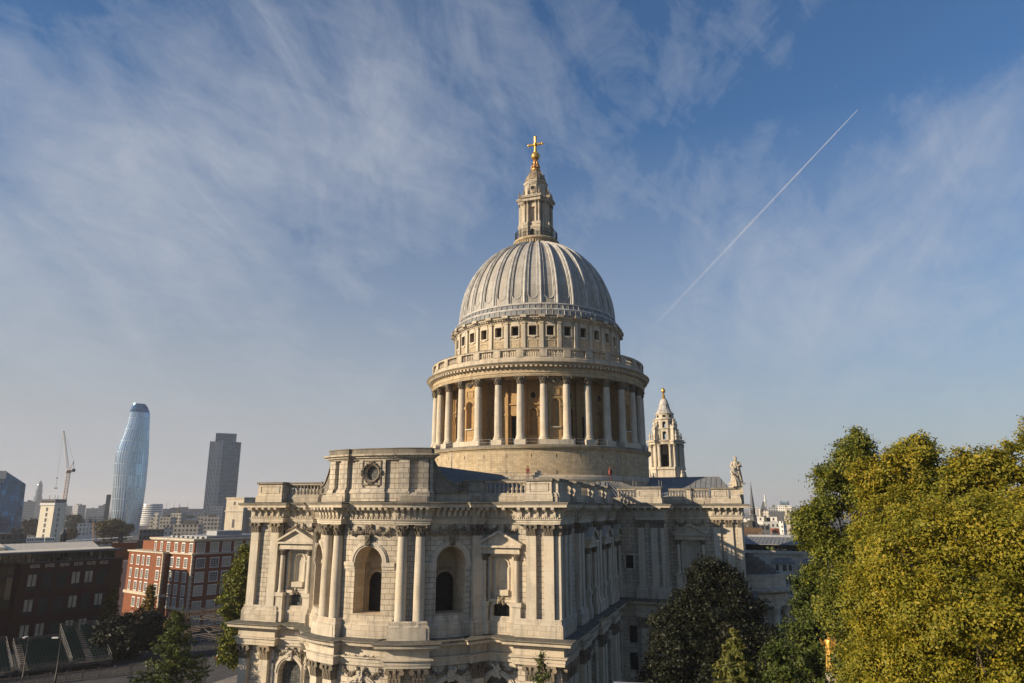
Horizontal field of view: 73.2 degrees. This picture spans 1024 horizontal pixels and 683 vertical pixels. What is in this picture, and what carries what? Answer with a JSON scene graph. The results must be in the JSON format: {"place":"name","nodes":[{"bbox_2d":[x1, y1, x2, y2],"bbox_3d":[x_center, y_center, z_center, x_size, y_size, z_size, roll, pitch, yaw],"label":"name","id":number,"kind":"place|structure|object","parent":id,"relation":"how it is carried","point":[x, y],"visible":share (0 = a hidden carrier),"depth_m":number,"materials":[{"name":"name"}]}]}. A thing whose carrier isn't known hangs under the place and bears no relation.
{"place":"outdoors","nodes":[
{"label":"outdoors","id":0,"kind":"place"},
{"bbox_2d":[33,481,42,517],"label":"round tower","id":1,"kind":"structure","parent":0,"point":[38,496],"depth_m":2098.25,"materials":[{"name":"grey glass"}]},
{"bbox_2d":[36,495,66,541],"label":"white tower","id":2,"kind":"structure","parent":0,"point":[51,518],"depth_m":455.23,"materials":[{"name":"paint"}]},
{"bbox_2d":[75,519,87,539],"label":"white house","id":3,"kind":"structure","parent":0,"point":[82,527],"depth_m":512.99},
{"bbox_2d":[78,534,96,540],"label":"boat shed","id":4,"kind":"object","parent":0,"point":[85,536],"visible":0.23,"depth_m":464.21,"materials":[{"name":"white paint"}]},
{"bbox_2d":[87,519,98,540],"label":"white house","id":5,"kind":"structure","parent":0,"point":[90,529],"depth_m":532.54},
{"bbox_2d":[66,536,132,546],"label":"station roof","id":6,"kind":"structure","parent":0,"point":[107,545],"depth_m":285.14,"materials":[{"name":"metal"}]},
{"bbox_2d":[117,560,127,616],"bbox_3d":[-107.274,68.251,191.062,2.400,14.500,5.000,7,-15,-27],"label":"stone house","id":7,"kind":"structure","parent":0,"point":[122,582],"depth_m":188.84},
{"bbox_2d":[112,530,136,602],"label":"brick building","id":8,"kind":"structure","parent":0,"point":[126,546],"depth_m":199.30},
{"bbox_2d":[111,403,149,534],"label":"glass tower","id":9,"kind":"structure","parent":0,"point":[130,470],"depth_m":780.70,"materials":[{"name":"blue glass"}]},
{"bbox_2d":[153,513,159,528],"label":"stair tower","id":10,"kind":"structure","parent":0,"point":[156,520],"depth_m":597.68,"materials":[{"name":"beige stone"}]},
{"bbox_2d":[163,527,173,536],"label":"stair tower","id":11,"kind":"structure","parent":0,"point":[168,531],"depth_m":478.08,"materials":[{"name":"beige stone"}]},
{"bbox_2d":[203,433,240,529],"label":"steel tower","id":12,"kind":"structure","parent":0,"point":[223,467],"depth_m":912.67,"materials":[{"name":"grey glass"}]},
{"bbox_2d":[214,663,272,682],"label":"churchyard paving","id":13,"kind":"structure","parent":0,"point":[232,679],"depth_m":118.36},
{"bbox_2d":[0,509,996,682],"bbox_3d":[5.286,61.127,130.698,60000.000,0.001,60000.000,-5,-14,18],"label":"ground","id":14,"kind":"structure","parent":0,"point":[220,672],"depth_m":128.72,"materials":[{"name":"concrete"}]},
{"bbox_2d":[0,636,12,679],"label":"grandstand","id":15,"kind":"object","parent":14,"relation":"on","point":[5,664],"visible":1,"depth_m":121.48,"materials":[{"name":"green plastic"}]},
{"bbox_2d":[0,471,25,532],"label":"glass office","id":16,"kind":"structure","parent":14,"relation":"on","point":[12,490],"depth_m":517.76,"materials":[{"name":"glass"}]},
{"bbox_2d":[0,528,26,543],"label":"office block","id":17,"kind":"structure","parent":14,"relation":"on","point":[16,536],"depth_m":332.19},
{"bbox_2d":[21,636,28,682],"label":"street lamp","id":18,"kind":"object","parent":14,"relation":"on","point":[25,656],"visible":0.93,"depth_m":117.32,"materials":[{"name":"black metal"}]},
{"bbox_2d":[21,500,35,521],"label":"office block","id":19,"kind":"structure","parent":14,"relation":"on","point":[28,509],"depth_m":1525.75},
{"bbox_2d":[20,518,38,537],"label":"riverside tree","id":20,"kind":"object","parent":14,"relation":"on","point":[29,526],"visible":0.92,"depth_m":638.06,"materials":[{"name":"green plant"}]},
{"bbox_2d":[10,633,71,676],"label":"grandstand","id":21,"kind":"object","parent":14,"relation":"on","point":[42,655],"visible":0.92,"depth_m":125.67,"materials":[{"name":"green plastic"}]},
{"bbox_2d":[52,637,61,682],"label":"street lamp","id":22,"kind":"object","parent":14,"relation":"on","point":[55,678],"visible":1,"depth_m":117.14,"materials":[{"name":"black metal"}]},
{"bbox_2d":[0,541,124,649],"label":"brown office","id":23,"kind":"structure","parent":14,"relation":"on","point":[47,589],"depth_m":151.27,"materials":[{"name":"brick"}]},
{"bbox_2d":[18,624,29,641],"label":"window","id":24,"kind":"structure","parent":23,"relation":"in","point":[24,629],"depth_m":145.54,"materials":[{"name":"grey glass"}]},
{"bbox_2d":[22,598,33,615],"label":"window","id":25,"kind":"structure","parent":23,"relation":"in","point":[28,603],"depth_m":146.71,"materials":[{"name":"grey glass"}]},
{"bbox_2d":[26,573,37,590],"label":"window","id":26,"kind":"structure","parent":23,"relation":"in","point":[32,578],"depth_m":147.92,"materials":[{"name":"grey glass"}]},
{"bbox_2d":[34,622,44,639],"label":"window","id":27,"kind":"structure","parent":23,"relation":"in","point":[39,627],"depth_m":147.74,"materials":[{"name":"grey glass"}]},
{"bbox_2d":[37,597,48,614],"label":"window","id":28,"kind":"structure","parent":23,"relation":"in","point":[43,602],"depth_m":148.95,"materials":[{"name":"black glass"}]},
{"bbox_2d":[41,573,51,589],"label":"window","id":29,"kind":"structure","parent":23,"relation":"in","point":[46,579],"depth_m":150.12,"materials":[{"name":"black glass"}]},
{"bbox_2d":[49,620,59,637],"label":"window","id":30,"kind":"structure","parent":23,"relation":"in","point":[54,627],"depth_m":150.08,"materials":[{"name":"black glass"}]},
{"bbox_2d":[52,596,63,612],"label":"window","id":31,"kind":"structure","parent":23,"relation":"in","point":[58,600],"depth_m":151.19,"materials":[{"name":"black glass"}]},
{"bbox_2d":[56,572,66,587],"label":"window","id":32,"kind":"structure","parent":23,"relation":"in","point":[61,579],"depth_m":152.41,"materials":[{"name":"black glass"}]},
{"bbox_2d":[66,595,76,611],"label":"window","id":33,"kind":"structure","parent":23,"relation":"in","point":[72,599],"depth_m":153.38,"materials":[{"name":"grey glass"}]},
{"bbox_2d":[70,571,80,586],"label":"window","id":34,"kind":"structure","parent":23,"relation":"in","point":[75,578],"depth_m":154.60,"materials":[{"name":"grey glass"}]},
{"bbox_2d":[76,617,86,634],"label":"window","id":35,"kind":"structure","parent":23,"relation":"in","point":[80,619],"depth_m":154.24,"materials":[{"name":"grey glass"}]},
{"bbox_2d":[80,593,90,609],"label":"window","id":36,"kind":"structure","parent":23,"relation":"in","point":[85,598],"depth_m":155.49,"materials":[{"name":"black glass"}]},
{"bbox_2d":[83,570,93,585],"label":"window","id":37,"kind":"structure","parent":23,"relation":"in","point":[88,576],"depth_m":156.69,"materials":[{"name":"grey glass"}]},
{"bbox_2d":[93,592,102,608],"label":"window","id":38,"kind":"structure","parent":23,"relation":"in","point":[97,602],"depth_m":157.57,"materials":[{"name":"grey glass"}]},
{"bbox_2d":[96,569,105,584],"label":"window","id":39,"kind":"structure","parent":23,"relation":"in","point":[101,573],"depth_m":158.79,"materials":[{"name":"black glass"}]},
{"bbox_2d":[59,525,66,541],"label":"cupola","id":40,"kind":"object","parent":14,"relation":"on","point":[63,535],"visible":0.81,"depth_m":203.48,"materials":[{"name":"black metal"}]},
{"bbox_2d":[54,431,74,527],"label":"tower crane","id":41,"kind":"object","parent":14,"relation":"on","point":[69,471],"visible":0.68,"depth_m":498.48,"materials":[{"name":"orange metal"}]},
{"bbox_2d":[65,527,78,541],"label":"riverside tree","id":42,"kind":"object","parent":14,"relation":"on","point":[72,533],"visible":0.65,"depth_m":482.57,"materials":[{"name":"green plant"}]},
{"bbox_2d":[64,514,83,529],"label":"riverside tree","id":43,"kind":"object","parent":14,"relation":"on","point":[73,520],"visible":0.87,"depth_m":722.06,"materials":[{"name":"green plant"}]},
{"bbox_2d":[73,504,85,520],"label":"office block","id":44,"kind":"structure","parent":14,"relation":"on","point":[80,509],"depth_m":1411.34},
{"bbox_2d":[56,620,111,668],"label":"grandstand","id":45,"kind":"object","parent":14,"relation":"on","point":[70,632],"visible":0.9,"depth_m":131.10,"materials":[{"name":"green plastic"}]},
{"bbox_2d":[32,540,142,548],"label":"viaduct","id":46,"kind":"object","parent":14,"relation":"on","point":[139,544],"depth_m":395.01,"materials":[{"name":"brown brick"}]},
{"bbox_2d":[26,537,54,542],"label":"train","id":47,"kind":"object","parent":46,"relation":"on","point":[40,539],"visible":0.92,"depth_m":377.93,"materials":[{"name":"white paint"}]},
{"bbox_2d":[85,507,97,520],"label":"office block","id":48,"kind":"structure","parent":14,"relation":"on","point":[92,511],"depth_m":1670.91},
{"bbox_2d":[86,516,103,522],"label":"office block","id":49,"kind":"structure","parent":14,"relation":"on","point":[98,518],"depth_m":1087.75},
{"bbox_2d":[97,504,104,515],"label":"office block","id":50,"kind":"structure","parent":14,"relation":"on","point":[101,509],"depth_m":1261.19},
{"bbox_2d":[0,659,206,682],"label":"street railing","id":51,"kind":"object","parent":14,"relation":"on","point":[86,677],"visible":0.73,"depth_m":119.02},
{"bbox_2d":[103,495,110,520],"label":"tower building","id":52,"kind":"structure","parent":14,"relation":"on","point":[107,506],"depth_m":785.39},
{"bbox_2d":[97,587,120,624],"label":"ginkgo tree","id":53,"kind":"object","parent":14,"relation":"on","point":[110,606],"visible":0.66,"depth_m":154.71,"materials":[{"name":"green plant"}]},
{"bbox_2d":[91,518,135,540],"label":"riverside tree","id":54,"kind":"object","parent":14,"relation":"on","point":[110,528],"visible":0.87,"depth_m":435.35,"materials":[{"name":"green plant"}]},
{"bbox_2d":[88,605,170,660],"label":"shadowed tree","id":55,"kind":"object","parent":14,"relation":"on","point":[129,634],"visible":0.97,"depth_m":133.80,"materials":[{"name":"green plant"}]},
{"bbox_2d":[140,584,161,630],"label":"ginkgo tree","id":56,"kind":"object","parent":14,"relation":"on","point":[149,601],"visible":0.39,"depth_m":148.34,"materials":[{"name":"green plant"}]},
{"bbox_2d":[139,529,163,539],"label":"office block","id":57,"kind":"structure","parent":14,"relation":"on","point":[145,534],"depth_m":412.81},
{"bbox_2d":[140,504,162,524],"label":"round office","id":58,"kind":"structure","parent":14,"relation":"on","point":[149,510],"depth_m":1212.50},
{"bbox_2d":[148,515,176,528],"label":"flats","id":59,"kind":"structure","parent":14,"relation":"on","point":[165,520],"depth_m":607.80,"materials":[{"name":"concrete"}]},
{"bbox_2d":[126,607,213,682],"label":"ginkgo tree","id":60,"kind":"object","parent":14,"relation":"on","point":[175,657],"visible":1,"depth_m":80.50,"materials":[{"name":"green plant"}]},
{"bbox_2d":[171,510,186,523],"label":"flats","id":61,"kind":"structure","parent":14,"relation":"on","point":[181,517],"depth_m":631.67,"materials":[{"name":"concrete"}]},
{"bbox_2d":[162,507,202,517],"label":"office block","id":62,"kind":"structure","parent":14,"relation":"on","point":[195,513],"depth_m":1413.20,"materials":[{"name":"grey glass"}]},
{"bbox_2d":[164,520,203,535],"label":"flats","id":63,"kind":"structure","parent":14,"relation":"on","point":[187,527],"depth_m":491.65,"materials":[{"name":"concrete"}]},
{"bbox_2d":[121,530,250,632],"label":"brick office","id":64,"kind":"structure","parent":14,"relation":"on","point":[187,571],"depth_m":172.09,"materials":[{"name":"brick"}]},
{"bbox_2d":[190,616,199,626],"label":"window","id":65,"kind":"structure","parent":64,"relation":"in","point":[194,617],"depth_m":165.88,"materials":[{"name":"glass"}]},
{"bbox_2d":[190,601,201,612],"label":"window","id":66,"kind":"structure","parent":64,"relation":"in","point":[195,604],"depth_m":166.57,"materials":[{"name":"glass"}]},
{"bbox_2d":[192,585,202,596],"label":"window","id":67,"kind":"structure","parent":64,"relation":"in","point":[197,590],"depth_m":167.43,"materials":[{"name":"glass"}]},
{"bbox_2d":[194,572,203,582],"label":"window","id":68,"kind":"structure","parent":64,"relation":"in","point":[199,576],"depth_m":168.04,"materials":[{"name":"glass"}]},
{"bbox_2d":[195,558,205,568],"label":"window","id":69,"kind":"structure","parent":64,"relation":"in","point":[200,562],"depth_m":168.87,"materials":[{"name":"glass"}]},
{"bbox_2d":[195,542,205,552],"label":"window","id":70,"kind":"structure","parent":64,"relation":"in","point":[200,547],"depth_m":170.11,"materials":[{"name":"glass"}]},
{"bbox_2d":[204,614,213,624],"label":"window","id":71,"kind":"structure","parent":64,"relation":"in","point":[208,620],"depth_m":168.37,"materials":[{"name":"glass"}]},
{"bbox_2d":[206,599,215,610],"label":"window","id":72,"kind":"structure","parent":64,"relation":"in","point":[209,603],"depth_m":169.36,"materials":[{"name":"glass"}]},
{"bbox_2d":[206,584,216,594],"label":"window","id":73,"kind":"structure","parent":64,"relation":"in","point":[211,589],"depth_m":170.11,"materials":[{"name":"glass"}]},
{"bbox_2d":[208,571,217,581],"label":"window","id":74,"kind":"structure","parent":64,"relation":"in","point":[213,575],"depth_m":170.86,"materials":[{"name":"glass"}]},
{"bbox_2d":[209,557,219,567],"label":"window","id":75,"kind":"structure","parent":64,"relation":"in","point":[214,561],"depth_m":171.61,"materials":[{"name":"glass"}]},
{"bbox_2d":[210,542,219,551],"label":"window","id":76,"kind":"structure","parent":64,"relation":"in","point":[214,546],"depth_m":172.83,"materials":[{"name":"glass"}]},
{"bbox_2d":[221,556,230,566],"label":"window","id":77,"kind":"structure","parent":64,"relation":"in","point":[226,561],"depth_m":174.08,"materials":[{"name":"glass"}]},
{"bbox_2d":[221,541,230,551],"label":"window","id":78,"kind":"structure","parent":64,"relation":"in","point":[226,546],"depth_m":175.27,"materials":[{"name":"glass"}]},
{"bbox_2d":[167,607,223,654],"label":"scaffold stand","id":79,"kind":"object","parent":14,"relation":"on","point":[206,633],"visible":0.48,"depth_m":150.00,"materials":[{"name":"metal"}]},
{"bbox_2d":[202,514,221,533],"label":"flats","id":80,"kind":"structure","parent":14,"relation":"on","point":[211,522],"depth_m":552.48,"materials":[{"name":"concrete"}]},
{"bbox_2d":[209,506,222,524],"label":"office block","id":81,"kind":"structure","parent":14,"relation":"on","point":[217,511],"depth_m":806.96,"materials":[{"name":"beige stone"}]},
{"bbox_2d":[208,543,249,671],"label":"street tree","id":82,"kind":"object","parent":14,"relation":"on","point":[235,580],"visible":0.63,"depth_m":111.58,"materials":[{"name":"green plant"}]},
{"bbox_2d":[224,497,256,533],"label":"stone block","id":83,"kind":"structure","parent":14,"relation":"on","point":[237,517],"depth_m":271.07,"materials":[{"name":"beige stone"}]},
{"bbox_2d":[225,136,794,682],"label":"cathedral","id":84,"kind":"structure","parent":14,"relation":"on","point":[465,548],"depth_m":86.54,"materials":[{"name":"stone"}]},
{"bbox_2d":[282,660,300,682],"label":"lower window","id":85,"kind":"structure","parent":84,"relation":"in","point":[291,669],"depth_m":82.26,"materials":[{"name":"grey glass"}]},
{"bbox_2d":[487,676,507,682],"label":"lower window","id":86,"kind":"structure","parent":84,"relation":"in","point":[492,679],"depth_m":74.48,"materials":[{"name":"grey glass"}]},
{"bbox_2d":[512,416,516,444],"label":"drum doorway","id":87,"kind":"structure","parent":84,"relation":"in","point":[514,418],"depth_m":125.46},
{"bbox_2d":[582,417,584,439],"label":"drum doorway","id":88,"kind":"structure","parent":84,"relation":"in","point":[583,420],"depth_m":126.72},
{"bbox_2d":[626,555,633,567],"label":"vestry window","id":89,"kind":"structure","parent":84,"relation":"in","point":[629,558],"depth_m":107.50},
{"bbox_2d":[629,625,637,642],"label":"lower window","id":90,"kind":"structure","parent":84,"relation":"in","point":[633,629],"depth_m":104.62,"materials":[{"name":"black glass"}]},
{"bbox_2d":[630,652,638,669],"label":"lower window","id":91,"kind":"structure","parent":84,"relation":"in","point":[634,663],"depth_m":103.35,"materials":[{"name":"black glass"}]},
{"bbox_2d":[729,466,741,486],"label":"stone statue","id":92,"kind":"object","parent":84,"relation":"on","point":[735,481],"visible":1,"depth_m":110.03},
{"bbox_2d":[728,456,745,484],"bbox_3d":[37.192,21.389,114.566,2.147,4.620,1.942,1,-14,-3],"label":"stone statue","id":93,"kind":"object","parent":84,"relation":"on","point":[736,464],"visible":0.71,"depth_m":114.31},
{"bbox_2d":[529,649,558,682],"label":"slender tree","id":94,"kind":"object","parent":14,"relation":"on","point":[541,663],"visible":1,"depth_m":42.44,"materials":[{"name":"green plant"}]},
{"bbox_2d":[631,551,795,682],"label":"shadowed tree","id":95,"kind":"object","parent":14,"relation":"on","point":[707,626],"visible":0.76,"depth_m":72.67,"materials":[{"name":"green plant"}]},
{"bbox_2d":[712,626,762,682],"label":"fir tree","id":96,"kind":"object","parent":14,"relation":"on","point":[733,665],"visible":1,"depth_m":33.38,"materials":[{"name":"green plant"}]},
{"bbox_2d":[751,635,807,682],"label":"ginkgo tree","id":97,"kind":"object","parent":14,"relation":"on","point":[780,654],"visible":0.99,"depth_m":38.00,"materials":[{"name":"green plant"}]},
{"bbox_2d":[745,533,830,622],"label":"terrace office","id":98,"kind":"structure","parent":14,"relation":"on","point":[786,557],"depth_m":184.86,"materials":[{"name":"grey glass"}]},
{"bbox_2d":[771,564,844,682],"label":"ginkgo tree","id":99,"kind":"object","parent":14,"relation":"on","point":[812,658],"visible":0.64,"depth_m":52.95,"materials":[{"name":"green plant"}]},
{"bbox_2d":[819,632,837,682],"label":"gilded statue","id":100,"kind":"object","parent":14,"relation":"on","point":[825,642],"visible":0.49,"depth_m":47.69,"materials":[{"name":"metal"}]},
{"bbox_2d":[819,644,862,682],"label":"ginkgo tree","id":101,"kind":"object","parent":14,"relation":"on","point":[828,671],"visible":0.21,"depth_m":33.82,"materials":[{"name":"green plant"}]},
{"bbox_2d":[784,424,930,681],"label":"plane tree","id":102,"kind":"object","parent":14,"relation":"on","point":[816,539],"visible":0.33,"depth_m":44.21,"materials":[{"name":"green plant"}]},
{"bbox_2d":[815,481,1023,682],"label":"plane tree","id":103,"kind":"object","parent":14,"relation":"on","point":[935,609],"visible":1,"depth_m":26.01,"materials":[{"name":"green plant"}]},
{"bbox_2d":[839,415,1023,642],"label":"plane tree","id":104,"kind":"object","parent":14,"relation":"on","point":[996,471],"visible":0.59,"depth_m":39.25,"materials":[{"name":"green plant"}]},
{"bbox_2d":[0,0,1023,508],"label":"sky","id":105,"kind":"structure","parent":0,"point":[269,224],"materials":[{"name":"blue"}]},
{"bbox_2d":[744,520,762,535],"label":"brown roofs","id":106,"kind":"structure","parent":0,"point":[750,527],"depth_m":228.76,"materials":[{"name":"tile"}]},
{"bbox_2d":[750,482,759,527],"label":"lead spire","id":107,"kind":"structure","parent":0,"point":[753,516],"depth_m":275.30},
{"bbox_2d":[758,492,768,516],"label":"church steeple","id":108,"kind":"structure","parent":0,"point":[765,510],"depth_m":824.88,"materials":[{"name":"stone"}]},
{"bbox_2d":[759,525,770,533],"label":"office block","id":109,"kind":"structure","parent":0,"point":[766,529],"depth_m":363.76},
{"bbox_2d":[757,511,776,522],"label":"white house","id":110,"kind":"structure","parent":0,"point":[761,518],"depth_m":406.71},
{"bbox_2d":[758,516,778,528],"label":"white house","id":111,"kind":"structure","parent":0,"point":[772,524],"depth_m":381.96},
{"bbox_2d":[771,528,779,534],"bbox_3d":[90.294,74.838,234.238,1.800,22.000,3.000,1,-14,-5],"label":"brick house","id":112,"kind":"structure","parent":0,"point":[774,531],"depth_m":235.25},
{"bbox_2d":[777,517,786,534],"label":"white house","id":113,"kind":"structure","parent":0,"point":[783,526],"depth_m":470.13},
{"bbox_2d":[769,511,795,525],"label":"hall","id":114,"kind":"structure","parent":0,"point":[778,514],"depth_m":726.36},
{"bbox_2d":[777,505,791,510],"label":"office block","id":115,"kind":"structure","parent":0,"point":[782,507],"depth_m":908.03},
{"bbox_2d":[784,507,790,534],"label":"gothic tower","id":116,"kind":"structure","parent":0,"point":[787,522],"depth_m":586.96,"materials":[{"name":"stone"}]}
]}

